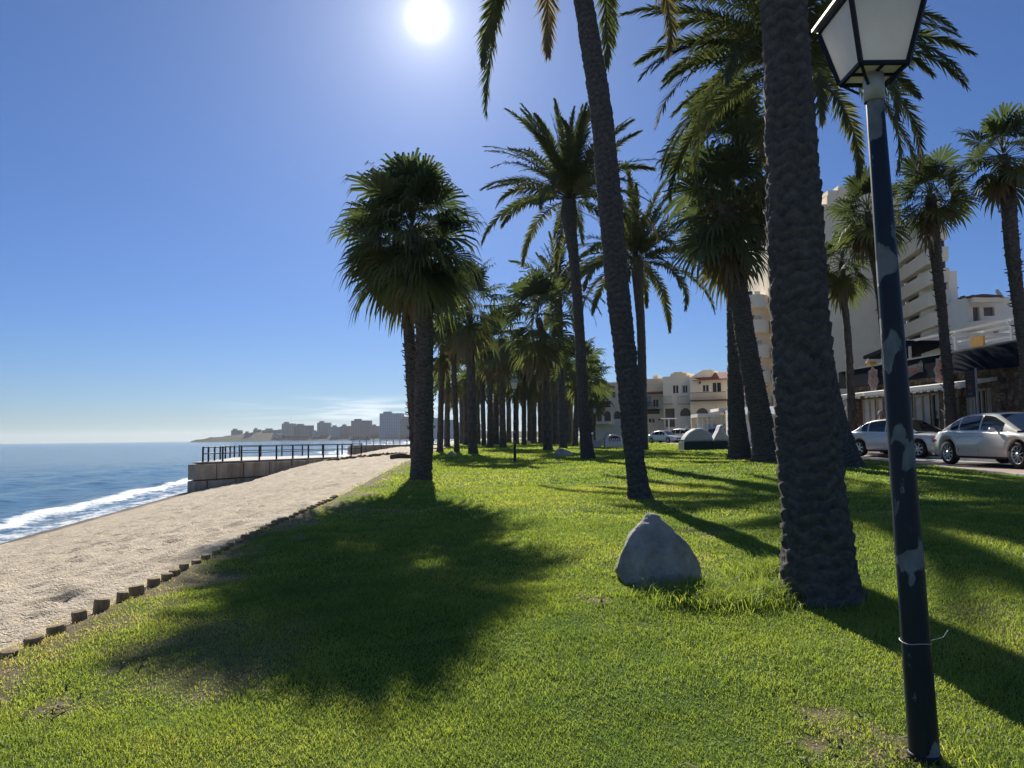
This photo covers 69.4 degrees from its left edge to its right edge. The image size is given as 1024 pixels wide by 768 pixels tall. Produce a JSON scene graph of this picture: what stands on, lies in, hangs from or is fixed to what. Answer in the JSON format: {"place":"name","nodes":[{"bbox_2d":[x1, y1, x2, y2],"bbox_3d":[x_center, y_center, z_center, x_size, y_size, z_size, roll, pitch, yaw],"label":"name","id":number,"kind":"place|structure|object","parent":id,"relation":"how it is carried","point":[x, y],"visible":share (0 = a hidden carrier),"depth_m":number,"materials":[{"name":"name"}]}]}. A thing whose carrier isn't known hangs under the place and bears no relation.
{"place":"outdoors","nodes":[
{"label":"outdoors","id":0,"kind":"place"},
{"bbox_2d":[0,439,453,542],"bbox_3d":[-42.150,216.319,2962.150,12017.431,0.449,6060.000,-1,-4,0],"label":"sea","id":1,"kind":"structure","parent":0,"point":[46,486],"depth_m":69.33,"materials":[{"name":"liquid"}]},
{"bbox_2d":[0,439,486,649],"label":"beach sand","id":2,"kind":"structure","parent":0,"point":[58,574],"depth_m":12.85,"materials":[{"name":"sand"}]},
{"bbox_2d":[0,647,19,658],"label":"log stump","id":3,"kind":"object","parent":2,"relation":"on","point":[7,652],"visible":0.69,"depth_m":4.97,"materials":[{"name":"brown wood"}]},
{"bbox_2d":[23,634,44,646],"bbox_3d":[-3.390,1.939,5.264,0.128,0.291,0.129,-5,0,-37],"label":"log stump","id":4,"kind":"object","parent":2,"relation":"on","point":[35,638],"visible":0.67,"depth_m":5.23,"materials":[{"name":"brown wood"}]},
{"bbox_2d":[46,623,66,633],"bbox_3d":[-3.374,1.940,5.507,0.130,0.297,0.133,-10,-3,38],"label":"log stump","id":5,"kind":"object","parent":2,"relation":"on","point":[58,628],"visible":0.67,"depth_m":5.47,"materials":[{"name":"brown wood"}]},
{"bbox_2d":[71,609,87,622],"bbox_3d":[-3.394,1.940,5.835,0.113,0.316,0.108,-6,2,-2],"label":"log stump","id":6,"kind":"object","parent":2,"relation":"on","point":[80,614],"visible":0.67,"depth_m":5.79,"materials":[{"name":"brown wood"}]},
{"bbox_2d":[92,598,109,613],"bbox_3d":[-3.402,1.943,6.116,0.117,0.335,0.120,2,-7,2],"label":"log stump","id":7,"kind":"object","parent":2,"relation":"on","point":[99,604],"visible":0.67,"depth_m":6.08,"materials":[{"name":"brown wood"}]},
{"bbox_2d":[116,591,128,602],"bbox_3d":[-3.391,1.964,6.424,0.097,0.322,0.102,6,-5,-29],"label":"log stump","id":8,"kind":"object","parent":2,"relation":"on","point":[122,595],"visible":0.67,"depth_m":6.39,"materials":[{"name":"brown wood"}]},
{"bbox_2d":[128,584,144,596],"bbox_3d":[-3.355,1.969,6.636,0.129,0.328,0.132,-10,-4,44],"label":"log stump","id":9,"kind":"object","parent":2,"relation":"on","point":[137,589],"visible":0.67,"depth_m":6.60,"materials":[{"name":"brown wood"}]},
{"bbox_2d":[147,577,160,586],"bbox_3d":[-3.378,1.981,6.970,0.115,0.310,0.120,1,-3,-20],"label":"log stump","id":10,"kind":"object","parent":2,"relation":"on","point":[152,581],"visible":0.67,"depth_m":6.93,"materials":[{"name":"brown wood"}]},
{"bbox_2d":[161,572,172,579],"bbox_3d":[-3.348,1.986,7.176,0.104,0.304,0.106,0,-1,-5],"label":"log stump","id":11,"kind":"object","parent":2,"relation":"on","point":[166,575],"visible":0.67,"depth_m":7.14,"materials":[{"name":"brown wood"}]},
{"bbox_2d":[169,568,180,575],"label":"log stump","id":12,"kind":"object","parent":2,"relation":"on","point":[175,571],"visible":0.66,"depth_m":7.32,"materials":[{"name":"brown wood"}]},
{"bbox_2d":[179,563,188,569],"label":"log stump","id":13,"kind":"object","parent":2,"relation":"on","point":[183,566],"visible":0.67,"depth_m":7.56,"materials":[{"name":"brown wood"}]},
{"bbox_2d":[187,455,348,492],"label":"sea wall","id":14,"kind":"structure","parent":2,"relation":"on","point":[204,475],"depth_m":46.88,"materials":[{"name":"concrete"}]},
{"bbox_2d":[207,445,234,461],"bbox_3d":[-20.001,4.738,51.191,0.117,0.920,11.654,0,-4,-13],"label":"railing","id":15,"kind":"object","parent":14,"relation":"on","point":[225,451],"visible":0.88,"depth_m":50.03,"materials":[{"name":"metal"}]},
{"bbox_2d":[202,443,361,461],"bbox_3d":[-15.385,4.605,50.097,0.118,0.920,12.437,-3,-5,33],"label":"railing","id":16,"kind":"object","parent":14,"relation":"on","point":[259,452],"visible":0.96,"depth_m":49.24,"materials":[{"name":"metal"}]},
{"bbox_2d":[326,452,406,460],"bbox_3d":[-9.594,4.819,49.615,1.738,0.394,10.708,-2,-4,14],"label":"seaweed","id":17,"kind":"object","parent":2,"relation":"on","point":[360,455],"visible":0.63,"depth_m":47.76,"materials":[{"name":"brown plant"}]},
{"bbox_2d":[348,444,436,454],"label":"sea wall","id":18,"kind":"structure","parent":2,"relation":"on","point":[369,448],"depth_m":98.91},
{"bbox_2d":[352,437,408,444],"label":"railing","id":19,"kind":"object","parent":18,"relation":"on","point":[399,440],"visible":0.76,"depth_m":100.97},
{"bbox_2d":[390,453,409,458],"bbox_3d":[-6.306,4.102,42.328,1.357,0.355,0.420,0,-4,-3],"label":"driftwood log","id":20,"kind":"object","parent":2,"relation":"on","point":[398,455],"visible":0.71,"depth_m":42.23,"materials":[{"name":"brown wood"}]},
{"bbox_2d":[191,429,537,441],"bbox_3d":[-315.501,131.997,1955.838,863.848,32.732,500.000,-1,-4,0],"label":"headland","id":21,"kind":"structure","parent":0,"point":[258,437],"depth_m":1752.04,"materials":[{"name":"stone"}]},
{"bbox_2d":[262,428,281,432],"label":"building","id":22,"kind":"structure","parent":21,"relation":"on","point":[267,430],"depth_m":1850.54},
{"bbox_2d":[282,422,295,435],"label":"building","id":23,"kind":"structure","parent":21,"relation":"on","point":[287,428],"depth_m":1796.64,"materials":[{"name":"concrete"}]},
{"bbox_2d":[294,424,313,436],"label":"building","id":24,"kind":"structure","parent":21,"relation":"on","point":[301,430],"depth_m":1784.23,"materials":[{"name":"concrete"}]},
{"bbox_2d":[317,421,331,434],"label":"building","id":25,"kind":"structure","parent":21,"relation":"on","point":[323,428],"depth_m":1809.05,"materials":[{"name":"concrete"}]},
{"bbox_2d":[331,425,340,436],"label":"building","id":26,"kind":"structure","parent":21,"relation":"on","point":[335,431],"depth_m":1775.80,"materials":[{"name":"concrete"}]},
{"bbox_2d":[341,424,350,435],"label":"building","id":27,"kind":"structure","parent":21,"relation":"on","point":[345,430],"depth_m":1787.98,"materials":[{"name":"concrete"}]},
{"bbox_2d":[351,419,371,436],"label":"building","id":28,"kind":"structure","parent":21,"relation":"on","point":[361,428],"depth_m":1767.61,"materials":[{"name":"concrete"}]},
{"bbox_2d":[372,424,379,435],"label":"building","id":29,"kind":"structure","parent":21,"relation":"on","point":[375,430],"depth_m":1787.36,"materials":[{"name":"concrete"}]},
{"bbox_2d":[433,418,453,438],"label":"building","id":30,"kind":"structure","parent":21,"relation":"on","point":[435,420],"depth_m":1445.13,"materials":[{"name":"concrete"}]},
{"bbox_2d":[379,411,403,439],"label":"building","id":31,"kind":"structure","parent":0,"point":[389,425],"depth_m":1594.94,"materials":[{"name":"concrete"}]},
{"bbox_2d":[400,417,409,439],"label":"building","id":32,"kind":"structure","parent":0,"point":[404,430],"depth_m":1497.85,"materials":[{"name":"concrete"}]},
{"bbox_2d":[0,438,1023,767],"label":"lawn","id":33,"kind":"structure","parent":0,"point":[186,578],"depth_m":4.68,"materials":[{"name":"plant"}]},
{"bbox_2d":[326,184,467,474],"bbox_3d":[-3.525,-1.829,22.688,3.986,9.460,3.766,2,-5,-37],"label":"fan palm","id":34,"kind":"object","parent":33,"relation":"on","point":[409,350],"visible":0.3,"depth_m":22.26,"materials":[{"name":"green plant"}]},
{"bbox_2d":[332,147,490,480],"bbox_3d":[-2.753,-1.939,20.619,4.568,9.384,4.175,-1,-4,0],"label":"fan palm","id":35,"kind":"object","parent":33,"relation":"on","point":[425,293],"visible":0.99,"depth_m":20.36,"materials":[{"name":"green plant"}]},
{"bbox_2d":[433,313,465,451],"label":"fan palm","id":36,"kind":"object","parent":33,"relation":"on","point":[442,372],"visible":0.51,"depth_m":56.60,"materials":[{"name":"green plant"}]},
{"bbox_2d":[433,353,466,446],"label":"fan palm","id":37,"kind":"object","parent":33,"relation":"on","point":[448,401],"visible":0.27,"depth_m":87.70,"materials":[{"name":"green plant"}]},
{"bbox_2d":[433,295,479,451],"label":"fan palm","id":38,"kind":"object","parent":33,"relation":"on","point":[453,360],"visible":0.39,"depth_m":55.26,"materials":[{"name":"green plant"}]},
{"bbox_2d":[450,398,462,443],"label":"date palm","id":39,"kind":"object","parent":33,"relation":"on","point":[461,423],"visible":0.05,"depth_m":125.63,"materials":[{"name":"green plant"}]},
{"bbox_2d":[450,360,479,444],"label":"fan palm","id":40,"kind":"object","parent":33,"relation":"on","point":[465,428],"visible":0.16,"depth_m":99.62,"materials":[{"name":"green plant"}]},
{"bbox_2d":[458,368,486,443],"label":"fan palm","id":41,"kind":"object","parent":33,"relation":"on","point":[478,420],"visible":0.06,"depth_m":111.49,"materials":[{"name":"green plant"}]},
{"bbox_2d":[433,257,518,453],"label":"fan palm","id":42,"kind":"object","parent":33,"relation":"on","point":[468,339],"visible":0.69,"depth_m":49.57,"materials":[{"name":"green plant"}]},
{"bbox_2d":[459,350,508,445],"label":"date palm","id":43,"kind":"object","parent":33,"relation":"on","point":[481,392],"visible":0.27,"depth_m":89.81,"materials":[{"name":"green plant"}]},
{"bbox_2d":[464,312,511,446],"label":"fan palm","id":44,"kind":"object","parent":33,"relation":"on","point":[489,378],"visible":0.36,"depth_m":75.75,"materials":[{"name":"green plant"}]},
{"bbox_2d":[478,338,510,444],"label":"fan palm","id":45,"kind":"object","parent":33,"relation":"on","point":[496,440],"visible":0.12,"depth_m":97.55,"materials":[{"name":"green plant"}]},
{"bbox_2d":[0,472,999,767],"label":"fallen leaf litter","id":46,"kind":"object","parent":33,"relation":"on","point":[466,634],"visible":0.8,"depth_m":4.07,"materials":[{"name":"brown plant"}]},
{"bbox_2d":[475,303,529,447],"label":"fan palm","id":47,"kind":"object","parent":33,"relation":"on","point":[503,370],"visible":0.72,"depth_m":71.71,"materials":[{"name":"green plant"}]},
{"bbox_2d":[505,373,512,442],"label":"fan palm","id":48,"kind":"object","parent":33,"relation":"on","point":[508,425],"visible":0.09,"depth_m":121.65,"materials":[{"name":"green plant"}]},
{"bbox_2d":[509,377,518,462],"bbox_3d":[0.111,1.624,32.968,0.410,3.970,0.410,-1,-4,0],"label":"street lamp","id":49,"kind":"object","parent":33,"relation":"on","point":[513,381],"visible":0.92,"depth_m":32.93,"materials":[{"name":"metal"}]},
{"bbox_2d":[497,365,541,444],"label":"date palm","id":50,"kind":"object","parent":33,"relation":"on","point":[526,392],"visible":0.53,"depth_m":94.65,"materials":[{"name":"green plant"}]},
{"bbox_2d":[505,352,535,443],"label":"fan palm","id":51,"kind":"object","parent":33,"relation":"on","point":[518,401],"visible":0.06,"depth_m":99.65,"materials":[{"name":"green plant"}]},
{"bbox_2d":[527,371,535,440],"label":"date palm","id":52,"kind":"object","parent":33,"relation":"on","point":[529,412],"visible":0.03,"depth_m":127.46,"materials":[{"name":"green plant"}]},
{"bbox_2d":[493,266,574,450],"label":"fan palm","id":53,"kind":"object","parent":33,"relation":"on","point":[541,353],"visible":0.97,"depth_m":55.70,"materials":[{"name":"green plant"}]},
{"bbox_2d":[520,381,550,442],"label":"date palm","id":54,"kind":"object","parent":33,"relation":"on","point":[533,427],"visible":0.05,"depth_m":109.58,"materials":[{"name":"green plant"}]},
{"bbox_2d":[526,373,551,442],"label":"fan palm","id":55,"kind":"object","parent":33,"relation":"on","point":[540,423],"visible":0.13,"depth_m":104.54,"materials":[{"name":"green plant"}]},
{"bbox_2d":[536,392,552,440],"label":"date palm","id":56,"kind":"object","parent":33,"relation":"on","point":[551,402],"visible":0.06,"depth_m":124.62,"materials":[{"name":"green plant"}]},
{"bbox_2d":[533,336,575,443],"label":"fan palm","id":57,"kind":"object","parent":33,"relation":"on","point":[553,388],"visible":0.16,"depth_m":91.57,"materials":[{"name":"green plant"}]},
{"bbox_2d":[508,231,604,447],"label":"date palm","id":58,"kind":"object","parent":33,"relation":"on","point":[549,266],"visible":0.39,"depth_m":63.93,"materials":[{"name":"green plant"}]},
{"bbox_2d":[551,344,575,442],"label":"fan palm","id":59,"kind":"object","parent":33,"relation":"on","point":[568,419],"visible":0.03,"depth_m":97.63,"materials":[{"name":"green plant"}]},
{"bbox_2d":[553,448,573,455],"bbox_3d":[2.874,3.870,41.680,1.302,0.496,0.861,-1,-4,0],"label":"boulder","id":60,"kind":"object","parent":33,"relation":"on","point":[559,452],"visible":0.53,"depth_m":41.48,"materials":[{"name":"stone"}]},
{"bbox_2d":[479,98,660,458],"bbox_3d":[3.082,-5.219,35.796,9.256,17.836,9.250,-1,-4,0],"label":"date palm","id":61,"kind":"object","parent":33,"relation":"on","point":[570,175],"visible":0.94,"depth_m":35.27,"materials":[{"name":"green plant"}]},
{"bbox_2d":[570,400,572,441],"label":"date palm","id":62,"kind":"object","parent":33,"relation":"on","point":[571,408],"visible":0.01,"depth_m":119.49,"materials":[{"name":"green plant"}]},
{"bbox_2d":[549,336,608,446],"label":"fan palm","id":63,"kind":"object","parent":33,"relation":"on","point":[570,376],"visible":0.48,"depth_m":69.73,"materials":[{"name":"green plant"}]},
{"bbox_2d":[568,355,615,437],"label":"fan palm","id":64,"kind":"object","parent":33,"relation":"on","point":[596,402],"visible":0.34,"depth_m":81.50,"materials":[{"name":"green plant"}]},
{"bbox_2d":[474,0,724,499],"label":"date palm","id":65,"kind":"object","parent":33,"relation":"on","point":[596,61],"visible":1,"depth_m":14.02,"materials":[{"name":"brown plant"}]},
{"bbox_2d":[592,431,608,447],"bbox_3d":[7.023,4.476,59.827,1.517,1.322,0.900,-1,-4,0],"label":"boat sculpture","id":66,"kind":"object","parent":33,"relation":"on","point":[597,443],"visible":0.85,"depth_m":59.37,"materials":[{"name":"white stone"}]},
{"bbox_2d":[589,381,622,441],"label":"arcade house","id":67,"kind":"structure","parent":33,"relation":"on","point":[610,421],"depth_m":109.75,"materials":[{"name":"paint"}]},
{"bbox_2d":[604,434,622,446],"bbox_3d":[8.166,4.594,59.808,1.455,1.047,0.880,-1,-4,0],"label":"rounded sign","id":68,"kind":"object","parent":33,"relation":"on","point":[612,440],"visible":0.98,"depth_m":59.41,"materials":[{"name":"white paint"}]},
{"bbox_2d":[546,161,715,449],"bbox_3d":[8.292,-4.722,49.263,12.037,18.322,11.401,-1,-4,0],"label":"date palm","id":69,"kind":"object","parent":33,"relation":"on","point":[641,243],"visible":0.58,"depth_m":48.73,"materials":[{"name":"green plant"}]},
{"bbox_2d":[615,513,701,587],"bbox_3d":[1.375,1.560,6.953,0.812,0.688,0.749,-1,-4,0],"label":"boulder","id":70,"kind":"object","parent":33,"relation":"on","point":[655,545],"visible":0.84,"depth_m":6.74,"materials":[{"name":"stone"}]},
{"bbox_2d":[678,428,712,449],"bbox_3d":[11.654,3.503,46.859,1.907,1.425,1.600,-1,-4,0],"label":"stone sculpture","id":71,"kind":"object","parent":33,"relation":"on","point":[697,439],"visible":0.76,"depth_m":46.22,"materials":[{"name":"stone"}]},
{"bbox_2d":[653,71,766,459],"bbox_3d":[8.448,-4.623,29.293,5.672,15.311,5.550,-2,-4,20],"label":"fan palm","id":72,"kind":"object","parent":33,"relation":"on","point":[738,445],"visible":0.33,"depth_m":28.52,"materials":[{"name":"green plant"}]},
{"bbox_2d":[663,125,776,462],"bbox_3d":[7.649,-3.179,25.649,4.686,12.083,4.946,3,-5,-41],"label":"fan palm","id":73,"kind":"object","parent":33,"relation":"on","point":[723,253],"visible":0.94,"depth_m":25.36,"materials":[{"name":"green plant"}]},
{"bbox_2d":[712,425,727,449],"bbox_3d":[13.105,3.402,46.866,1.203,1.632,1.500,-1,-4,0],"label":"stone sculpture","id":74,"kind":"object","parent":33,"relation":"on","point":[720,437],"visible":0.62,"depth_m":46.37,"materials":[{"name":"stone"}]},
{"bbox_2d":[619,0,979,467],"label":"date palm","id":75,"kind":"object","parent":33,"relation":"on","point":[741,49],"visible":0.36,"depth_m":22.21,"materials":[{"name":"green plant"}]},
{"bbox_2d":[759,0,868,608],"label":"date palm","id":76,"kind":"object","parent":33,"relation":"on","point":[818,560],"visible":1,"depth_m":6.16,"materials":[{"name":"brown plant"}]},
{"bbox_2d":[666,443,1023,475],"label":"kerb","id":77,"kind":"structure","parent":33,"relation":"on","point":[1001,472],"depth_m":19.18,"materials":[{"name":"concrete"}]},
{"bbox_2d":[811,0,948,766],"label":"street lamp","id":78,"kind":"object","parent":33,"relation":"on","point":[868,46],"visible":0.98,"depth_m":3.48,"materials":[{"name":"metal"}]},
{"bbox_2d":[0,0,1023,443],"label":"sky","id":79,"kind":"structure","parent":0,"point":[172,187],"materials":[{"name":"blue"}]},
{"bbox_2d":[657,442,1023,473],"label":"promenade pavement","id":80,"kind":"structure","parent":0,"point":[1021,471],"depth_m":20.49,"materials":[{"name":"concrete"}]},
{"bbox_2d":[665,442,1023,469],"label":"road","id":81,"kind":"structure","parent":0,"point":[1001,465],"depth_m":22.98,"materials":[{"name":"asphalt"}]},
{"bbox_2d":[647,375,663,441],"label":"arcade house","id":82,"kind":"structure","parent":81,"relation":"on","point":[655,415],"depth_m":104.56,"materials":[{"name":"paint"}]},
{"bbox_2d":[648,430,680,442],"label":"parked car","id":83,"kind":"object","parent":81,"relation":"on","point":[663,435],"visible":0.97,"depth_m":87.96,"materials":[{"name":"silver metal"}]},
{"bbox_2d":[661,372,693,441],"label":"arcade house","id":84,"kind":"structure","parent":81,"relation":"on","point":[675,398],"depth_m":102.03,"materials":[{"name":"paint"}]},
{"bbox_2d":[671,428,689,442],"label":"parked car","id":85,"kind":"object","parent":81,"relation":"on","point":[678,432],"visible":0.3,"depth_m":91.63,"materials":[{"name":"white metal"}]},
{"bbox_2d":[689,369,727,414],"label":"arcade house","id":86,"kind":"structure","parent":81,"relation":"on","point":[708,390],"depth_m":99.07,"materials":[{"name":"paint"}]},
{"bbox_2d":[712,382,720,391],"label":"window","id":87,"kind":"structure","parent":86,"relation":"in","point":[716,386],"depth_m":98.90,"materials":[{"name":"black glass"}]},
{"bbox_2d":[691,408,727,429],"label":"canopy terrace","id":88,"kind":"structure","parent":81,"relation":"on","point":[708,421],"depth_m":87.01,"materials":[{"name":"white fabric"}]},
{"bbox_2d":[725,406,774,445],"bbox_3d":[20.254,3.412,59.341,4.847,3.100,6.600,-1,-4,6],"label":"kiosk","id":89,"kind":"object","parent":81,"relation":"on","point":[747,421],"visible":0.02,"depth_m":57.78,"materials":[{"name":"white paint"}]},
{"bbox_2d":[744,186,950,416],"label":"apartment block","id":90,"kind":"structure","parent":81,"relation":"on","point":[864,322],"depth_m":85.51,"materials":[{"name":"beige concrete"}]},
{"bbox_2d":[851,419,941,457],"bbox_3d":[15.102,2.043,28.469,2.082,1.491,4.595,1,-4,-21],"label":"parked car","id":91,"kind":"object","parent":81,"relation":"on","point":[870,436],"visible":0.45,"depth_m":28.43,"materials":[{"name":"silver metal"}]},
{"bbox_2d":[866,453,998,462],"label":"kerb","id":92,"kind":"structure","parent":81,"relation":"on","point":[939,457],"depth_m":25.90,"materials":[{"name":"concrete"}]},
{"bbox_2d":[918,269,958,355],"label":"stair wing","id":93,"kind":"structure","parent":81,"relation":"on","point":[952,284],"depth_m":76.74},
{"bbox_2d":[932,412,1023,467],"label":"parked car","id":94,"kind":"object","parent":81,"relation":"on","point":[998,437],"visible":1,"depth_m":20.29,"materials":[{"name":"silver metal"}]},
{"bbox_2d":[868,452,934,455],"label":"sidewalk","id":95,"kind":"structure","parent":0,"point":[887,453],"depth_m":29.08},
{"bbox_2d":[824,228,872,430],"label":"fan palm","id":96,"kind":"object","parent":95,"relation":"on","point":[843,291],"visible":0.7,"depth_m":33.08,"materials":[{"name":"green plant"}]},
{"bbox_2d":[824,164,912,413],"bbox_3d":[14.999,-3.054,30.990,3.340,12.216,3.230,-1,-4,0],"label":"fan palm","id":97,"kind":"object","parent":95,"relation":"on","point":[857,242],"visible":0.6,"depth_m":30.93,"materials":[{"name":"green plant"}]},
{"bbox_2d":[838,317,1023,453],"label":"restaurant","id":98,"kind":"structure","parent":95,"relation":"on","point":[986,376],"depth_m":28.66,"materials":[{"name":"stone"}]},
{"bbox_2d":[862,399,874,424],"bbox_3d":[16.647,1.896,34.368,0.145,2.370,1.104,-1,-4,0],"label":"door","id":99,"kind":"structure","parent":98,"relation":"in","point":[868,405],"depth_m":34.53,"materials":[{"name":"glass"}]},
{"bbox_2d":[876,398,882,418],"bbox_3d":[16.723,1.814,33.242,0.143,2.370,1.064,-1,-4,0],"label":"window","id":100,"kind":"structure","parent":98,"relation":"in","point":[879,407],"depth_m":33.73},
{"bbox_2d":[913,394,930,423],"bbox_3d":[16.915,1.610,30.430,0.149,2.370,1.157,-1,-4,0],"label":"window","id":101,"kind":"structure","parent":98,"relation":"in","point":[921,403],"depth_m":30.46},
{"bbox_2d":[930,393,939,428],"bbox_3d":[16.989,1.531,29.344,0.135,2.370,0.953,-1,-4,0],"label":"window","id":102,"kind":"structure","parent":98,"relation":"in","point":[934,396],"depth_m":29.70,"materials":[{"name":"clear glass"}]},
{"bbox_2d":[966,397,975,415],"bbox_3d":[17.116,1.395,27.473,0.105,2.370,0.518,-1,-4,0],"label":"window","id":103,"kind":"structure","parent":98,"relation":"in","point":[970,402],"depth_m":27.55,"materials":[{"name":"glass"}]},
{"bbox_2d":[978,388,986,413],"bbox_3d":[17.154,1.355,26.919,0.107,2.370,0.549,-1,-4,0],"label":"window","id":104,"kind":"structure","parent":98,"relation":"in","point":[981,392],"depth_m":26.96,"materials":[{"name":"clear glass"}]},
{"bbox_2d":[987,388,991,412],"bbox_3d":[17.196,1.310,26.302,0.114,2.370,0.648,-1,-4,0],"label":"window","id":105,"kind":"structure","parent":98,"relation":"in","point":[988,389],"depth_m":26.61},
{"bbox_2d":[892,143,983,428],"bbox_3d":[15.244,-2.910,26.820,2.958,11.383,3.264,2,-5,-32],"label":"fan palm","id":106,"kind":"object","parent":95,"relation":"on","point":[928,221],"visible":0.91,"depth_m":26.66,"materials":[{"name":"green plant"}]},
{"bbox_2d":[942,101,1023,410],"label":"fan palm","id":107,"kind":"object","parent":95,"relation":"on","point":[1001,190],"visible":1,"depth_m":23.23,"materials":[{"name":"green plant"}]},
{"bbox_2d":[924,289,1016,355],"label":"tiled house","id":108,"kind":"structure","parent":0,"point":[970,311],"depth_m":71.19,"materials":[{"name":"paint"}]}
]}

